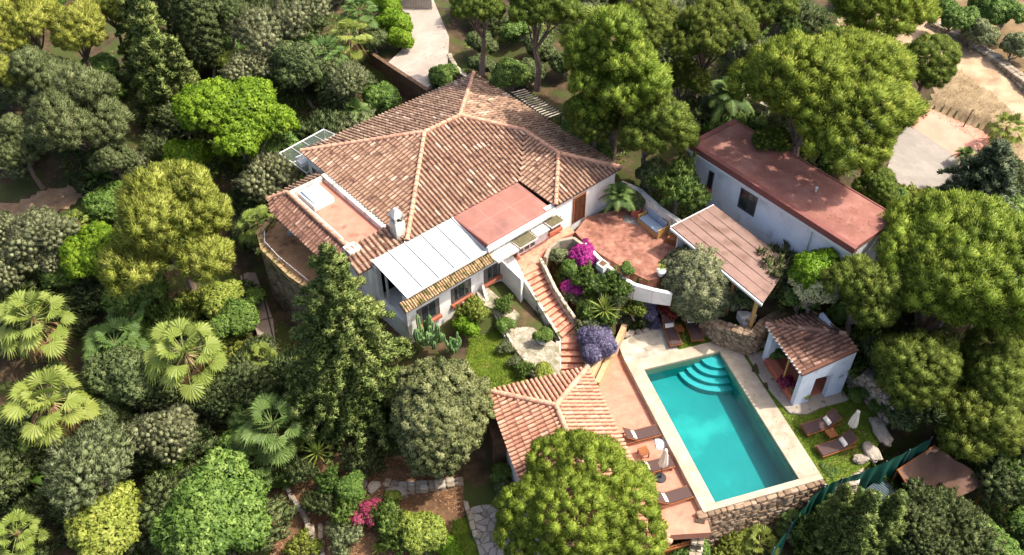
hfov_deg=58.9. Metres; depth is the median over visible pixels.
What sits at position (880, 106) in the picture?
undergrowth bush
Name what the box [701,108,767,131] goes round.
undergrowth bush
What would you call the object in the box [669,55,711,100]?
pine tree
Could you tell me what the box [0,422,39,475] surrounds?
leafy shrub
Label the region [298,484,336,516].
leafy shrub
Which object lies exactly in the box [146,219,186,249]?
undergrowth bush
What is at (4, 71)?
pine tree
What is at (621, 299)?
leafy shrub
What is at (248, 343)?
undergrowth bush
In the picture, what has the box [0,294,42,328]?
undergrowth bush
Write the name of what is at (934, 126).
pink paved strip
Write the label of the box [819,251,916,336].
pine tree
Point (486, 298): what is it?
curved garden wall
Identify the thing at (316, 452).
yucca
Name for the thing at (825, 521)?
conifer tree
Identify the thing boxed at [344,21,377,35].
undergrowth bush
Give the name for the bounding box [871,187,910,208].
leafy shrub
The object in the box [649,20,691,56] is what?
undergrowth bush
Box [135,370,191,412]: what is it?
tree
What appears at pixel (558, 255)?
leafy shrub
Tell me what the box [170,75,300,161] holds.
tree
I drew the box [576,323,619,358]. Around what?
lavender
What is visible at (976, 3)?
leafy shrub
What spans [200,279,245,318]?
leafy shrub
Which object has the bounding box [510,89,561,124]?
slatted shelter
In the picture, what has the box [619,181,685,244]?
patio wall
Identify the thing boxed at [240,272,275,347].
side path
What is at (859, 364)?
undergrowth bush
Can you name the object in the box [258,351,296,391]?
undergrowth bush
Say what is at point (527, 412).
pool house
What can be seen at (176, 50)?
cedar tree
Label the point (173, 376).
fan palm
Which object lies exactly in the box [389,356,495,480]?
tree
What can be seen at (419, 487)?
stone edging
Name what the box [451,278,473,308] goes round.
window
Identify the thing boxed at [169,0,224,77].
cypress tree
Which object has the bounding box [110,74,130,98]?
undergrowth bush
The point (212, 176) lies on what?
undergrowth bush
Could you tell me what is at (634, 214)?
plant pot
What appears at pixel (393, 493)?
leafy shrub
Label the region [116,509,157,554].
undergrowth bush
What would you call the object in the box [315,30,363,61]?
undergrowth bush
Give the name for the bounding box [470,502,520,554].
flagstone path
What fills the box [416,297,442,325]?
window
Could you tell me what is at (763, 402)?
leaf litter
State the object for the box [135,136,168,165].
undergrowth bush
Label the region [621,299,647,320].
leafy shrub
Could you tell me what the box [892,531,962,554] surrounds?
tree
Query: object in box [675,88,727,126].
undergrowth bush
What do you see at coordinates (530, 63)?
leafy shrub
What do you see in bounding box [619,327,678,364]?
stone plaza
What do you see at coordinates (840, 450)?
leaf litter
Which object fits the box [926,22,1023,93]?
roadside wall
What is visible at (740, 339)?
dry stone wall
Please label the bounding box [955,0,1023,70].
dirt bank
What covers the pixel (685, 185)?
tree
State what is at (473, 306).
leafy shrub
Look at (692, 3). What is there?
undergrowth bush
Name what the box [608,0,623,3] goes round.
undergrowth bush
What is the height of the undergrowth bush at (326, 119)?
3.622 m
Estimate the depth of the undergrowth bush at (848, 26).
63.10 m
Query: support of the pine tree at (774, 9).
on the ground at (474, 472)
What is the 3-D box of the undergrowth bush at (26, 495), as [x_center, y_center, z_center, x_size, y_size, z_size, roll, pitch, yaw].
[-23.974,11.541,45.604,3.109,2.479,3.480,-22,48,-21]
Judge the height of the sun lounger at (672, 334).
0.840 m
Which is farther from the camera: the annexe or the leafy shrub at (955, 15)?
the leafy shrub at (955, 15)
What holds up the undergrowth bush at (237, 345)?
on the ground at (474, 472)
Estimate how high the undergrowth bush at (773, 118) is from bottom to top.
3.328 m
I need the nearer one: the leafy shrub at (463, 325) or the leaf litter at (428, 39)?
the leafy shrub at (463, 325)
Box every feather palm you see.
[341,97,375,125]
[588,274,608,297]
[602,182,634,215]
[697,76,753,121]
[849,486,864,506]
[948,146,975,165]
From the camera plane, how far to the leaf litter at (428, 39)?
64.12 m
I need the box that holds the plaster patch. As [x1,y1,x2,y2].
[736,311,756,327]
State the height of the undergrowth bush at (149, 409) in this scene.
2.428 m
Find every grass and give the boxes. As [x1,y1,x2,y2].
[932,67,1019,154]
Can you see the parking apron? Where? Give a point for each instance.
(918, 159)
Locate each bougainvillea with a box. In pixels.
[559,277,583,296]
[567,242,596,266]
[581,238,591,243]
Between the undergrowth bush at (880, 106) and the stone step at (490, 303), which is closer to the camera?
the stone step at (490, 303)
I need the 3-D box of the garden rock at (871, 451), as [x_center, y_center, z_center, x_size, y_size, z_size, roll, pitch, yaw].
[17.551,8.498,44.295,0.761,0.421,1.227,-12,45,-12]
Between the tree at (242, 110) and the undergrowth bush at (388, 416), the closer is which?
the undergrowth bush at (388, 416)
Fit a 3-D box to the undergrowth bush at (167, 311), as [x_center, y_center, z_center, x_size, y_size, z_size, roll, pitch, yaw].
[-19.764,2.693,52.505,4.910,3.828,4.244,7,44,7]
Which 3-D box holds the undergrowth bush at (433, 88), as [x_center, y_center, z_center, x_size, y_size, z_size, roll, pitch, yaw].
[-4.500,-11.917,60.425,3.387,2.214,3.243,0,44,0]
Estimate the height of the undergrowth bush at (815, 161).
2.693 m
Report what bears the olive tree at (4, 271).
on the ground at (474, 472)
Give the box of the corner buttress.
[689,519,704,554]
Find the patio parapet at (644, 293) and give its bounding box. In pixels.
[585,243,672,305]
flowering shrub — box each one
[349,497,381,528]
[776,375,796,388]
[787,271,837,313]
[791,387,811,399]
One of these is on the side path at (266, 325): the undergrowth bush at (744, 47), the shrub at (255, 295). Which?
the shrub at (255, 295)
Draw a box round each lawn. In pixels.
[450,517,478,554]
[466,330,524,388]
[675,321,711,348]
[744,348,878,485]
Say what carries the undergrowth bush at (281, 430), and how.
on the ground at (474, 472)
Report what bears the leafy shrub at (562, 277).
on the ground at (474, 472)
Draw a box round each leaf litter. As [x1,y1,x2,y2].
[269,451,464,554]
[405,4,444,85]
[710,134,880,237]
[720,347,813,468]
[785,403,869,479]
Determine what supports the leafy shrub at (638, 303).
on the ground at (474, 472)
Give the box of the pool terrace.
[599,353,710,539]
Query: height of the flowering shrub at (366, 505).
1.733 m
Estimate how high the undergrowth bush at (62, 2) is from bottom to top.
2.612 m
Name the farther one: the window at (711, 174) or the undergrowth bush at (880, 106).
the undergrowth bush at (880, 106)
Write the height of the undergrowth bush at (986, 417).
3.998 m
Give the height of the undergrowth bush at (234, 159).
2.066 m
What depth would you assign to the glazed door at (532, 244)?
50.37 m
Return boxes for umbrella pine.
[726,26,932,176]
[874,187,1023,341]
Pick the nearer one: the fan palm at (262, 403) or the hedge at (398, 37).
the fan palm at (262, 403)
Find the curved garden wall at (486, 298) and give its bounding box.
[462,283,506,339]
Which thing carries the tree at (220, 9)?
on the ground at (474, 472)
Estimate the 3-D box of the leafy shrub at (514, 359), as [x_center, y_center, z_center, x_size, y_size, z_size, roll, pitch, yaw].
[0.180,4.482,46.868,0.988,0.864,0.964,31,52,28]
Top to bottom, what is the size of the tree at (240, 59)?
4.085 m
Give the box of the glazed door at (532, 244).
[518,232,535,254]
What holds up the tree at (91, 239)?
on the ground at (474, 472)
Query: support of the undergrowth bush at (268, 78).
on the ground at (474, 472)
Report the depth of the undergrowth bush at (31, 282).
53.03 m
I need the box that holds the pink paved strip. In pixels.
[912,109,989,158]
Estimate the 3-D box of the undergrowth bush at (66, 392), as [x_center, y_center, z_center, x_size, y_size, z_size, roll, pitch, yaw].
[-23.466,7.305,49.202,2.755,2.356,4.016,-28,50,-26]
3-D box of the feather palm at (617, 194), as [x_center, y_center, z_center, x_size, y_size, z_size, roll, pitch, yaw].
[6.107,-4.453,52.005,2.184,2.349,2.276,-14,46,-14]
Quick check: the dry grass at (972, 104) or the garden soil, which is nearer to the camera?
the garden soil
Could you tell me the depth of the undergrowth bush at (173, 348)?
50.09 m
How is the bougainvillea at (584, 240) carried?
on the ground at (474, 472)
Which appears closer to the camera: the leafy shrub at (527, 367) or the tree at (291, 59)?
the leafy shrub at (527, 367)
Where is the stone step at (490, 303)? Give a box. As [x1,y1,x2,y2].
[476,288,499,313]
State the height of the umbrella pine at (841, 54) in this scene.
11.430 m
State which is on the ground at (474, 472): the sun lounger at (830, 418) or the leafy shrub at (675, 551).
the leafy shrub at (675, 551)
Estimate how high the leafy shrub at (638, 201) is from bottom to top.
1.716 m
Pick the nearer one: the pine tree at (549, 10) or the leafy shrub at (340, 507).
the leafy shrub at (340, 507)
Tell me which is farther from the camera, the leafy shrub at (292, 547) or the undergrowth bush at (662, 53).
the undergrowth bush at (662, 53)
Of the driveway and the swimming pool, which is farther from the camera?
the driveway
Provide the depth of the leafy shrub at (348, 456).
43.96 m
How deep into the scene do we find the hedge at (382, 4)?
65.59 m
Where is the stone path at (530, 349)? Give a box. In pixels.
[508,327,560,374]
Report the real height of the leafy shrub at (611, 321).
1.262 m
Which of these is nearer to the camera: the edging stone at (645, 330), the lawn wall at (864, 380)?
the lawn wall at (864, 380)
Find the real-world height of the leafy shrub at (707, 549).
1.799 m
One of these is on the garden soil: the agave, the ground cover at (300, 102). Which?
the agave
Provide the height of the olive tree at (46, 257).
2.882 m
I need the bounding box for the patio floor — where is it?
[575,205,683,288]
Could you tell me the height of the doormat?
0.018 m
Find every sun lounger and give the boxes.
[620,424,660,445]
[635,455,674,472]
[657,485,693,507]
[660,314,682,347]
[682,320,704,342]
[800,408,841,437]
[815,429,857,459]
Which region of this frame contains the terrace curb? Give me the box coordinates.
[585,323,626,388]
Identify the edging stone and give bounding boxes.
[628,330,634,336]
[635,329,641,334]
[642,327,649,332]
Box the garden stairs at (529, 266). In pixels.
[515,227,584,373]
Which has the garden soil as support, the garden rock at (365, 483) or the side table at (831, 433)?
the garden rock at (365, 483)
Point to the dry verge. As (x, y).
(973, 120)
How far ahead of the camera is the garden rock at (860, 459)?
43.81 m
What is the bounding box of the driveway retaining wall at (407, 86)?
[369,52,428,100]
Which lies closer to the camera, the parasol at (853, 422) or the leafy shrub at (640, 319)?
the parasol at (853, 422)
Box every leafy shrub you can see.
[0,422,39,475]
[81,180,123,222]
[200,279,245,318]
[208,297,260,340]
[215,49,234,67]
[222,360,264,401]
[228,373,266,395]
[229,215,264,251]
[271,468,295,490]
[280,452,321,485]
[281,527,325,554]
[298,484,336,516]
[312,461,341,495]
[322,519,364,554]
[330,494,369,532]
[335,469,366,502]
[338,440,387,477]
[361,30,387,53]
[362,80,401,111]
[366,496,405,540]
[375,514,409,554]
[383,489,401,502]
[397,510,449,554]
[426,550,438,554]
[428,62,459,86]
[438,534,463,554]
[452,315,480,337]
[453,294,492,323]
[464,29,498,54]
[466,53,495,77]
[489,57,530,93]
[489,461,511,482]
[492,294,513,314]
[493,478,514,497]
[494,316,516,333]
[496,338,514,354]
[506,353,521,365]
[512,360,535,378]
[519,57,545,87]
[521,31,556,64]
[534,361,553,379]
[548,51,570,76]
[549,247,568,264]
[554,269,566,282]
[560,258,579,278]
[561,289,581,304]
[569,261,598,293]
[572,316,600,335]
[576,298,600,321]
[598,265,634,298]
[598,310,621,326]
[604,292,628,308]
[619,314,632,326]
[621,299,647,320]
[625,299,644,311]
[628,191,645,210]
[634,313,649,328]
[667,539,691,554]
[679,538,711,554]
[710,530,745,554]
[730,289,760,310]
[769,348,785,359]
[776,285,823,314]
[786,247,840,308]
[819,461,840,477]
[847,387,868,403]
[868,398,880,412]
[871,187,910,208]
[880,402,919,431]
[938,0,980,34]
[960,17,1000,49]
[967,0,983,7]
[979,0,1023,29]
[999,31,1023,62]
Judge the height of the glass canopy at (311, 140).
3.045 m
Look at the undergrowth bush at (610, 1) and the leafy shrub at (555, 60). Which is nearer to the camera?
the leafy shrub at (555, 60)
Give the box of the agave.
[372,543,385,554]
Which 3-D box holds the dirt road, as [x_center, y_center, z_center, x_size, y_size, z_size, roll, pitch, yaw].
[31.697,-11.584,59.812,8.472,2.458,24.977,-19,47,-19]
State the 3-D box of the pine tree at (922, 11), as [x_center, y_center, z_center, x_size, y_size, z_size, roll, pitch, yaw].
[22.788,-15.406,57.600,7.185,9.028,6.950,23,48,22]
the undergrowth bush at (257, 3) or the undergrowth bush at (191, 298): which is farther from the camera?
the undergrowth bush at (257, 3)
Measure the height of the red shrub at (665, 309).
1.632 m
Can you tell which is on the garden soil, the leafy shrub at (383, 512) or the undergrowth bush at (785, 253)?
the leafy shrub at (383, 512)
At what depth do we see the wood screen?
42.28 m
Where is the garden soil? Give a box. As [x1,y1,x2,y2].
[269,441,463,554]
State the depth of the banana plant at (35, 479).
45.02 m
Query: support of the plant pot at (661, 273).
on the patio floor
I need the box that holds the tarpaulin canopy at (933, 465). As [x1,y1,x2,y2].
[891,445,985,505]
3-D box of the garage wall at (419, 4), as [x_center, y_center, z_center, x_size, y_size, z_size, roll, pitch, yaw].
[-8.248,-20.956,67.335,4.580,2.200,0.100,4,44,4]
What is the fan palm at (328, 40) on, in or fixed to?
on the ground at (474, 472)
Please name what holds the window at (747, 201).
in the annexe
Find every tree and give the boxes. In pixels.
[0,0,60,52]
[0,43,82,125]
[0,53,28,112]
[0,112,58,189]
[0,211,23,243]
[0,244,50,292]
[2,204,80,259]
[21,63,135,165]
[34,237,79,272]
[38,415,139,519]
[45,0,108,66]
[58,220,114,279]
[63,480,145,554]
[80,344,166,413]
[82,394,135,437]
[84,133,136,180]
[91,0,122,44]
[95,157,236,299]
[114,0,169,78]
[120,400,199,466]
[126,0,198,138]
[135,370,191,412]
[148,446,271,554]
[154,0,196,45]
[162,138,214,164]
[166,34,210,127]
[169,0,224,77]
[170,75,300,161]
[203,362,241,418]
[205,0,249,48]
[217,46,279,82]
[231,1,310,55]
[231,147,308,202]
[269,0,334,36]
[269,40,338,107]
[277,241,418,465]
[324,59,369,95]
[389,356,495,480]
[449,0,506,75]
[491,426,669,554]
[508,0,586,91]
[559,0,673,161]
[562,90,621,147]
[612,90,700,190]
[627,0,680,47]
[660,242,739,324]
[667,0,761,118]
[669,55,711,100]
[742,0,807,48]
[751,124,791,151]
[803,482,854,554]
[810,488,882,554]
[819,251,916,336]
[827,0,942,78]
[850,167,898,205]
[858,333,927,384]
[868,488,907,554]
[870,327,964,412]
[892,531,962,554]
[898,487,956,544]
[903,32,962,94]
[930,482,1009,554]
[931,377,1023,463]
[934,137,1023,255]
[943,324,1023,411]
[962,514,1023,554]
[972,449,1023,504]
[997,381,1023,456]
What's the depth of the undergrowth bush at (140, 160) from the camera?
57.08 m
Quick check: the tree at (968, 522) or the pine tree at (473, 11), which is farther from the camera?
the pine tree at (473, 11)
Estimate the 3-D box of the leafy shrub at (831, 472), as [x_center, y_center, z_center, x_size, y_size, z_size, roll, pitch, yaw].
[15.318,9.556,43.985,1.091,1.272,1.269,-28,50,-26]
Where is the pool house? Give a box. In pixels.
[487,364,672,554]
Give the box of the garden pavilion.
[748,310,858,414]
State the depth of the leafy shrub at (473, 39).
62.22 m
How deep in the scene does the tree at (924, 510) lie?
41.88 m
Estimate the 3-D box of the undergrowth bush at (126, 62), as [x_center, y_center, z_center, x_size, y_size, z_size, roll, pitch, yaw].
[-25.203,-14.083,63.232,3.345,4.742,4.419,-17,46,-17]
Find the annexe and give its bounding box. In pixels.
[686,119,889,299]
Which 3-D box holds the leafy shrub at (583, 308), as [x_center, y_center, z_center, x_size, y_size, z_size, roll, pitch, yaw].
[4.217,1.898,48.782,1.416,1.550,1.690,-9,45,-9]
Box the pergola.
[670,204,788,328]
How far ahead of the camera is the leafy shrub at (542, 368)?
46.05 m
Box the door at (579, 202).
[572,191,586,223]
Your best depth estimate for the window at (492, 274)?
49.49 m
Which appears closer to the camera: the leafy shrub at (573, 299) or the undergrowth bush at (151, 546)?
the undergrowth bush at (151, 546)
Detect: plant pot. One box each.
[631,208,641,217]
[656,267,665,276]
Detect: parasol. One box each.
[655,448,667,482]
[848,410,859,428]
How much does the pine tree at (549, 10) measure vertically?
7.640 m
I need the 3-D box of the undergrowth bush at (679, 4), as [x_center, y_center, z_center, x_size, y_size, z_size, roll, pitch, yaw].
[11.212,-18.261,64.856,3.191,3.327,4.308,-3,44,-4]
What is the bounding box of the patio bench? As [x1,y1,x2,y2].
[637,209,669,238]
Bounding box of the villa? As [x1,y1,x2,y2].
[256,71,622,343]
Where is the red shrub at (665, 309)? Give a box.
[656,304,677,319]
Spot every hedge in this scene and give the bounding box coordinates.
[368,0,402,12]
[375,6,413,32]
[386,26,414,48]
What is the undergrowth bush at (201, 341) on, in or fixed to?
on the ground at (474, 472)
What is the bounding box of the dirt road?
[835,14,1023,126]
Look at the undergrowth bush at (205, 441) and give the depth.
45.99 m
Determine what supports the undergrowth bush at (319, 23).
on the ground at (474, 472)
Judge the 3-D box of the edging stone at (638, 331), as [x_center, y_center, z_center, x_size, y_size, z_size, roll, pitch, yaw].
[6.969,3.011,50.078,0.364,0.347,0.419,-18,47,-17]
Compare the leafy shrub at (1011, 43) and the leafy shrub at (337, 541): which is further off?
the leafy shrub at (1011, 43)
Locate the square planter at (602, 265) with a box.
[596,259,608,273]
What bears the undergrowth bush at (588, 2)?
on the ground at (474, 472)
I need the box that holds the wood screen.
[663,540,690,554]
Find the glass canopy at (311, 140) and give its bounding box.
[279,129,334,184]
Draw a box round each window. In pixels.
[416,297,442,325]
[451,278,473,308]
[484,263,502,287]
[548,216,562,236]
[706,170,714,193]
[737,187,757,216]
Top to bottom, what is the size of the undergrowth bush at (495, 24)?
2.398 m
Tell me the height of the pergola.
3.921 m
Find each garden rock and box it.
[362,479,367,488]
[366,480,380,494]
[386,485,407,498]
[853,454,869,464]
[862,441,882,462]
[864,398,879,412]
[869,417,893,446]
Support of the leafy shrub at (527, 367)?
on the ground at (474, 472)
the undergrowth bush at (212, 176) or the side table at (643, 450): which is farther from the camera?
the undergrowth bush at (212, 176)
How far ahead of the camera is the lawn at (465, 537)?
43.05 m
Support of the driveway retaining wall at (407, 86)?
on the ground at (474, 472)
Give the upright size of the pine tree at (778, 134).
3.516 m
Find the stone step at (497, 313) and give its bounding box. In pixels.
[493,308,510,317]
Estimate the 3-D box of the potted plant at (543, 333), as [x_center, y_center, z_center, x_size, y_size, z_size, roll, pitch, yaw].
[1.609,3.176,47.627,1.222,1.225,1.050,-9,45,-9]
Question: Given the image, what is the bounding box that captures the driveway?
[389,0,448,89]
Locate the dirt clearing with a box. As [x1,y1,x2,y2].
[0,185,86,215]
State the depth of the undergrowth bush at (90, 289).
52.00 m
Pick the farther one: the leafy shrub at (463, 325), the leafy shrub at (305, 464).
the leafy shrub at (463, 325)
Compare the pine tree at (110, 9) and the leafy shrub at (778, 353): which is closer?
the leafy shrub at (778, 353)
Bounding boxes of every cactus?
[413,314,442,349]
[443,332,461,353]
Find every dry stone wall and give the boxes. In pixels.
[698,318,756,355]
[750,307,820,353]
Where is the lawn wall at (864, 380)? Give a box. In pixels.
[845,366,894,424]
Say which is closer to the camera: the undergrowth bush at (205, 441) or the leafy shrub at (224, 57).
the undergrowth bush at (205, 441)
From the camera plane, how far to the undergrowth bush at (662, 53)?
60.51 m
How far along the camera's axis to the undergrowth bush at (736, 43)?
62.47 m
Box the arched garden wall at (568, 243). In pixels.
[543,236,582,266]
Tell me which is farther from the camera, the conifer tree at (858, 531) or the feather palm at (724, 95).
the feather palm at (724, 95)
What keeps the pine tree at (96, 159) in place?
on the ground at (474, 472)
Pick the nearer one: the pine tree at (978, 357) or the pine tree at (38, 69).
the pine tree at (978, 357)
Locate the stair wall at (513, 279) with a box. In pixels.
[501,256,561,373]
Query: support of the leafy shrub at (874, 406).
on the lawn at (849, 454)
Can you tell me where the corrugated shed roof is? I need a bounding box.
[852,480,896,507]
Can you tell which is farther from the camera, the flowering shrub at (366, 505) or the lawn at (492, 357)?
the lawn at (492, 357)
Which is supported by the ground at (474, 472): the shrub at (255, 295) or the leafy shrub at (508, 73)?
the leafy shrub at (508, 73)
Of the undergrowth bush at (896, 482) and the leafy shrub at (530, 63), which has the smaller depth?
the undergrowth bush at (896, 482)
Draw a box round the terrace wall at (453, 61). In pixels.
[447,53,467,79]
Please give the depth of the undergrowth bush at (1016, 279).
47.93 m
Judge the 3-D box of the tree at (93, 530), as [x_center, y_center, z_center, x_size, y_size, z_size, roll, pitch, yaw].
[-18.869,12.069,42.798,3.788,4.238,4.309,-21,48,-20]
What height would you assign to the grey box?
0.250 m
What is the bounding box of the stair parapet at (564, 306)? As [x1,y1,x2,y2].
[539,258,575,324]
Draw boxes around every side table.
[637,445,649,459]
[673,324,684,334]
[823,428,838,440]
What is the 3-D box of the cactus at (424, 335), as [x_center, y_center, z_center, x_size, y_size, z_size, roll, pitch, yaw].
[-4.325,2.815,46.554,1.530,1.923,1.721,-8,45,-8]
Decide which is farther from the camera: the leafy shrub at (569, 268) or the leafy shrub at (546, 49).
the leafy shrub at (546, 49)
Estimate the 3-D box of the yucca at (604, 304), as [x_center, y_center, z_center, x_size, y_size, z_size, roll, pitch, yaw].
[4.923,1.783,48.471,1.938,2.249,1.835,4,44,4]
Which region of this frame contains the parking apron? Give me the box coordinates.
[888,127,968,188]
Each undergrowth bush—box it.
[0,84,13,108]
[0,144,40,180]
[0,209,14,235]
[0,240,43,289]
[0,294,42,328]
[0,308,43,356]
[0,407,48,505]
[0,480,11,511]
[0,522,59,554]
[1,478,58,528]
[4,282,54,304]
[17,395,83,448]
[32,443,85,485]
[35,253,80,288]
[44,465,136,553]
[48,384,93,396]
[52,301,98,341]
[55,213,101,247]
[56,0,66,6]
[65,127,127,166]
[65,271,116,315]
[68,168,116,195]
[80,52,119,76]
[81,332,137,356]
[95,410,147,466]
[98,270,169,319]
[105,213,116,227]
[106,143,151,180]
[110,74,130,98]
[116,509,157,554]
[120,48,139,80]
[120,293,208,341]
[127,413,222,476]
[130,364,174,410]
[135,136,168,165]
[135,460,199,532]
[136,324,179,346]
[137,452,189,495]
[141,121,188,141]
[141,533,163,554]
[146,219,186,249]
[153,99,210,139]
[156,335,202,364]
[158,166,215,183]
[169,281,216,321]
[170,337,223,369]
[170,389,226,424]
[186,361,278,416]
[194,35,245,70]
[199,16,249,48]
[205,493,297,554]
[215,153,241,170]
[216,409,274,450]
[218,325,252,362]
[221,277,261,299]
[229,168,295,207]
[230,198,271,221]
[230,333,279,373]
[230,440,302,485]
[234,466,271,496]
[236,43,277,83]
[240,131,301,173]
[244,0,273,8]
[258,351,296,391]
[264,401,316,452]
[273,78,320,100]
[280,31,316,42]
[294,106,349,138]
[302,3,328,33]
[314,70,377,108]
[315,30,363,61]
[316,0,343,5]
[331,104,376,132]
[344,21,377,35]
[346,399,392,437]
[421,80,453,95]
[463,4,508,30]
[500,11,544,40]
[567,0,602,22]
[591,0,609,4]
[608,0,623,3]
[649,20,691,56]
[657,41,696,66]
[668,0,686,11]
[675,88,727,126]
[684,0,696,6]
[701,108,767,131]
[724,56,745,75]
[725,36,770,64]
[726,27,768,52]
[746,110,791,141]
[755,238,798,312]
[774,0,831,31]
[776,15,816,37]
[786,133,843,152]
[789,148,823,170]
[792,511,836,554]
[812,140,859,173]
[815,24,843,35]
[825,281,882,324]
[839,321,890,380]
[840,23,855,29]
[849,114,888,145]
[860,99,893,119]
[867,357,948,428]
[867,453,902,492]
[879,520,941,554]
[899,182,943,196]
[901,476,974,528]
[939,365,988,410]
[959,388,1003,442]
[963,274,1020,291]
[967,442,1023,503]
[968,145,1023,177]
[981,192,1023,241]
[1005,504,1023,545]
[1012,169,1023,197]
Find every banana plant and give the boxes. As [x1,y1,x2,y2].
[7,465,43,492]
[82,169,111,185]
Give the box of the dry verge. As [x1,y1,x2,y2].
[928,67,1023,170]
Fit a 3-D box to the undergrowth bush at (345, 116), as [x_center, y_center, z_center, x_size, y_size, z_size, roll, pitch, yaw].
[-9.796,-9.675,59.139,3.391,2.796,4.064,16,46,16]
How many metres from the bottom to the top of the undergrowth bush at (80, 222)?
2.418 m
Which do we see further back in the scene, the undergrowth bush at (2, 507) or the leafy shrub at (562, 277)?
the leafy shrub at (562, 277)
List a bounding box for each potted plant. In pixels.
[532,326,553,342]
[619,260,634,275]
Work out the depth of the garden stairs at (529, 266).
49.11 m
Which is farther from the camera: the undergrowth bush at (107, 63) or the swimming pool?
the undergrowth bush at (107, 63)
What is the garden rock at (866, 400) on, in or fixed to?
on the lawn at (849, 454)
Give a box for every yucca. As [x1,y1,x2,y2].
[302,438,332,467]
[589,294,620,322]
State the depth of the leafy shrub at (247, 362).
47.53 m
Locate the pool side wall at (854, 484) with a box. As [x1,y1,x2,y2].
[823,467,863,494]
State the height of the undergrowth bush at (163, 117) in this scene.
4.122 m
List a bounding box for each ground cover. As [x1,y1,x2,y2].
[0,0,1023,554]
[551,262,665,374]
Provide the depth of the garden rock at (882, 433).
44.99 m
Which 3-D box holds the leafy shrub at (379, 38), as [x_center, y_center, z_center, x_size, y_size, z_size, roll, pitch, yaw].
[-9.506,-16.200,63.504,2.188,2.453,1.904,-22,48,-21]
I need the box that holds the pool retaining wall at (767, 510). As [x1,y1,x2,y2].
[695,478,829,545]
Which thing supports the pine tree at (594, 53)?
on the ground at (474, 472)
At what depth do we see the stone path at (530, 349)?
47.60 m
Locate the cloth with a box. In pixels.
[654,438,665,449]
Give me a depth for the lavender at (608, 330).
48.22 m
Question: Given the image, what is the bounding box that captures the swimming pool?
[625,342,822,512]
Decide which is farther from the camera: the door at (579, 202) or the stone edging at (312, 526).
the door at (579, 202)
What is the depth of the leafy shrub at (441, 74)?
60.21 m
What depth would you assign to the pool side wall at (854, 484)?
43.27 m
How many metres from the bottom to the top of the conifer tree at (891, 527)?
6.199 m
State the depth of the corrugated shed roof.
44.17 m
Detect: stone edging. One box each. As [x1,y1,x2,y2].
[285,486,314,539]
[309,523,315,554]
[318,523,324,554]
[382,477,463,494]
[463,500,481,539]
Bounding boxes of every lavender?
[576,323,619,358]
[580,343,601,363]
[598,323,612,334]
[641,302,657,321]
[642,314,661,329]
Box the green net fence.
[771,436,932,554]
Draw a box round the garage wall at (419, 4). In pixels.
[400,0,431,8]
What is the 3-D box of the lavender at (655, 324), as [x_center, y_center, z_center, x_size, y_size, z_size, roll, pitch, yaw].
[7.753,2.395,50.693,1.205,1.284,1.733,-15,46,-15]
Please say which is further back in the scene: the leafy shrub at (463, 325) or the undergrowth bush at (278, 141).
the undergrowth bush at (278, 141)
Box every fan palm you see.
[0,287,81,371]
[0,362,103,451]
[0,506,52,554]
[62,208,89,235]
[80,315,151,377]
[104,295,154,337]
[139,312,231,405]
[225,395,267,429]
[231,391,318,471]
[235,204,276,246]
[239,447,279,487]
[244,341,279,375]
[302,34,350,83]
[328,17,374,62]
[336,0,380,44]
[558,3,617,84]
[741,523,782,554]
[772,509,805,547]
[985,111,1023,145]
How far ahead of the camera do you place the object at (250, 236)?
53.15 m
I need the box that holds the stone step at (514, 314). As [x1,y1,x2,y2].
[505,309,519,328]
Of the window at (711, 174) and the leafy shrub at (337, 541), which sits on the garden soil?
the leafy shrub at (337, 541)
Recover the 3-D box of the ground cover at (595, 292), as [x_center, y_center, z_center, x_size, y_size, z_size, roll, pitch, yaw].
[5.770,1.291,50.173,6.680,3.766,9.794,-9,45,-9]
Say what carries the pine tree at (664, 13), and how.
on the ground at (474, 472)
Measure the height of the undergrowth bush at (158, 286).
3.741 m
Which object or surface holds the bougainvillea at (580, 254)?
on the ground at (474, 472)
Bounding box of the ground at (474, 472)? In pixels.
[0,0,1023,554]
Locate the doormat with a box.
[623,214,639,224]
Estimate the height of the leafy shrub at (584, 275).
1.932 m
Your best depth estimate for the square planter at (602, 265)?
49.29 m
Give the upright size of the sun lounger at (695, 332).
0.840 m
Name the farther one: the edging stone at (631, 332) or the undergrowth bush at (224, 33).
the undergrowth bush at (224, 33)
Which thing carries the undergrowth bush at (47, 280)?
on the ground at (474, 472)
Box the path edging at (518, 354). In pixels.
[505,331,534,380]
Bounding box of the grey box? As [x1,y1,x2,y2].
[287,229,294,235]
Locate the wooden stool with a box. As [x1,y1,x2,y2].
[666,232,676,244]
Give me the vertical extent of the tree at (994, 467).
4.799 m
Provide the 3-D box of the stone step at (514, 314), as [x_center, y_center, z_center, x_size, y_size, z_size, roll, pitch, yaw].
[-0.143,2.436,49.158,0.754,1.000,1.267,28,51,26]

